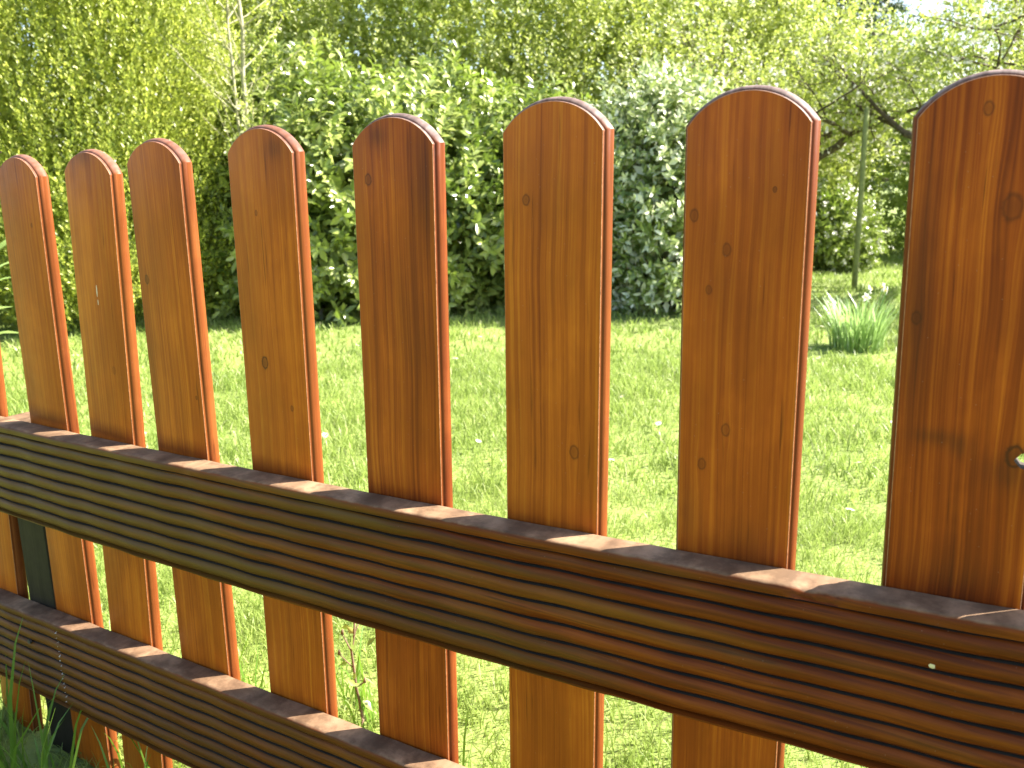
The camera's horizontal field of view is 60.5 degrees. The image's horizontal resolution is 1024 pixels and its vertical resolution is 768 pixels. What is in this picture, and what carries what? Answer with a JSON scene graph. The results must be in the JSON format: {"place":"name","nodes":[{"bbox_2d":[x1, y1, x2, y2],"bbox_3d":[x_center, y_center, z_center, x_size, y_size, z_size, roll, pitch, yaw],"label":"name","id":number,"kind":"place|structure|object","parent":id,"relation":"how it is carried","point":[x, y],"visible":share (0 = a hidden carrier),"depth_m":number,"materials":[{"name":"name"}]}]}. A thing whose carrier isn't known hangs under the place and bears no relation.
{"place":"outdoors","nodes":[
{"label":"outdoors","id":0,"kind":"place"},
{"bbox_2d":[0,171,1023,767],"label":"ground","id":1,"kind":"structure","parent":0,"point":[472,677],"depth_m":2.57,"materials":[{"name":"plant"}]},
{"bbox_2d":[0,655,8,757],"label":"grass tuft","id":2,"kind":"object","parent":1,"relation":"on","point":[7,696],"visible":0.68,"depth_m":1.34,"materials":[{"name":"green plant"}]},
{"bbox_2d":[0,239,18,365],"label":"leafy plant","id":3,"kind":"object","parent":1,"relation":"on","point":[3,244],"visible":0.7,"depth_m":2.87,"materials":[{"name":"green plant"}]},
{"bbox_2d":[0,618,88,767],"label":"grass tuft","id":4,"kind":"object","parent":1,"relation":"on","point":[42,759],"visible":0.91,"depth_m":1.26,"materials":[{"name":"green plant"}]},
{"bbox_2d":[1,7,159,166],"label":"broadleaf tree","id":5,"kind":"object","parent":1,"relation":"on","point":[44,68],"depth_m":10.19,"materials":[{"name":"green plant"}]},
{"bbox_2d":[44,730,149,767],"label":"grass tuft","id":6,"kind":"object","parent":1,"relation":"on","point":[146,764],"visible":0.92,"depth_m":1.19,"materials":[{"name":"green plant"}]},
{"bbox_2d":[0,0,262,330],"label":"evergreen shrub","id":7,"kind":"object","parent":1,"relation":"on","point":[62,23],"visible":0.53,"depth_m":4.78,"materials":[{"name":"green plant"}]},
{"bbox_2d":[137,0,332,153],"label":"sapling","id":8,"kind":"object","parent":1,"relation":"on","point":[245,95],"visible":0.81,"depth_m":4.91,"materials":[{"name":"green plant"}]},
{"bbox_2d":[104,626,497,767],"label":"grass tuft","id":9,"kind":"object","parent":1,"relation":"on","point":[362,691],"visible":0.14,"depth_m":1.42,"materials":[{"name":"green plant"}]},
{"bbox_2d":[337,623,377,726],"bbox_3d":[-0.239,0.428,1.364,0.067,0.281,0.066,0,14,4],"label":"weed","id":10,"kind":"object","parent":1,"relation":"on","point":[353,630],"visible":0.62,"depth_m":1.36,"materials":[{"name":"green plant"}]},
{"bbox_2d":[261,0,510,89],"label":"broadleaf tree","id":11,"kind":"object","parent":1,"relation":"on","point":[464,25],"depth_m":11.14,"materials":[{"name":"green plant"}]},
{"bbox_2d":[180,26,601,326],"bbox_3d":[-0.739,-1.282,5.694,2.862,1.951,1.821,-4,14,-14],"label":"laurel bush","id":12,"kind":"object","parent":1,"relation":"on","point":[465,125],"visible":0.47,"depth_m":5.18,"materials":[{"name":"green plant"}]},
{"bbox_2d":[83,0,912,254],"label":"pale hedge","id":13,"kind":"object","parent":1,"relation":"on","point":[573,42],"visible":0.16,"depth_m":7.34,"materials":[{"name":"green plant"}]},
{"bbox_2d":[0,69,1023,767],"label":"picket fence","id":14,"kind":"object","parent":1,"relation":"on","point":[726,633],"visible":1,"depth_m":0.77,"materials":[{"name":"brown wood"}]},
{"bbox_2d":[465,739,656,767],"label":"grass tuft","id":15,"kind":"object","parent":1,"relation":"on","point":[605,760],"visible":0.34,"depth_m":1.21,"materials":[{"name":"green plant"}]},
{"bbox_2d":[360,0,770,98],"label":"broadleaf tree","id":16,"kind":"object","parent":1,"relation":"on","point":[589,89],"visible":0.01,"depth_m":11.82,"materials":[{"name":"green plant"}]},
{"bbox_2d":[584,50,744,314],"bbox_3d":[0.984,-1.177,5.422,1.343,1.722,1.296,8,16,31],"label":"silvery shrub","id":17,"kind":"object","parent":1,"relation":"on","point":[650,122],"visible":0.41,"depth_m":5.08,"materials":[{"name":"green plant"}]},
{"bbox_2d":[695,0,891,198],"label":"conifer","id":18,"kind":"object","parent":1,"relation":"on","point":[798,27],"visible":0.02,"depth_m":14.14,"materials":[{"name":"green plant"}]},
{"bbox_2d":[572,0,1017,178],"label":"apple tree","id":19,"kind":"object","parent":1,"relation":"on","point":[897,66],"visible":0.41,"depth_m":6.56,"materials":[{"name":"green plant"}]},
{"bbox_2d":[813,170,893,272],"bbox_3d":[2.678,-1.336,7.483,1.064,1.015,0.902,-7,15,-25],"label":"flowering shrub","id":20,"kind":"object","parent":1,"relation":"on","point":[834,247],"visible":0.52,"depth_m":7.24,"materials":[{"name":"green plant"}]},
{"bbox_2d":[813,283,899,352],"bbox_3d":[1.673,-0.325,4.250,0.485,0.328,0.443,8,16,31],"label":"daffodil clump","id":21,"kind":"object","parent":1,"relation":"on","point":[848,331],"visible":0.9,"depth_m":4.19,"materials":[{"name":"green plant"}]},
{"bbox_2d":[851,106,869,289],"bbox_3d":[2.450,-1.243,6.176,0.049,1.360,0.042,8,16,31],"label":"wooden stake","id":22,"kind":"object","parent":1,"relation":"on","point":[855,269],"visible":0.88,"depth_m":6.15,"materials":[{"name":"brown wood"}]},
{"bbox_2d":[799,0,925,202],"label":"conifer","id":23,"kind":"object","parent":1,"relation":"on","point":[895,6],"visible":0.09,"depth_m":14.55,"materials":[{"name":"green plant"}]},
{"bbox_2d":[729,1,1023,255],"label":"hedge","id":24,"kind":"object","parent":1,"relation":"on","point":[898,200],"visible":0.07,"depth_m":8.43,"materials":[{"name":"green plant"}]},
{"bbox_2d":[764,0,1023,169],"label":"apple tree","id":25,"kind":"object","parent":1,"relation":"on","point":[1016,37],"visible":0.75,"depth_m":6.27,"materials":[{"name":"green plant"}]},
{"bbox_2d":[4,0,1023,177],"label":"sky","id":26,"kind":"structure","parent":0,"point":[929,4],"materials":[{"name":"white"}]}
]}

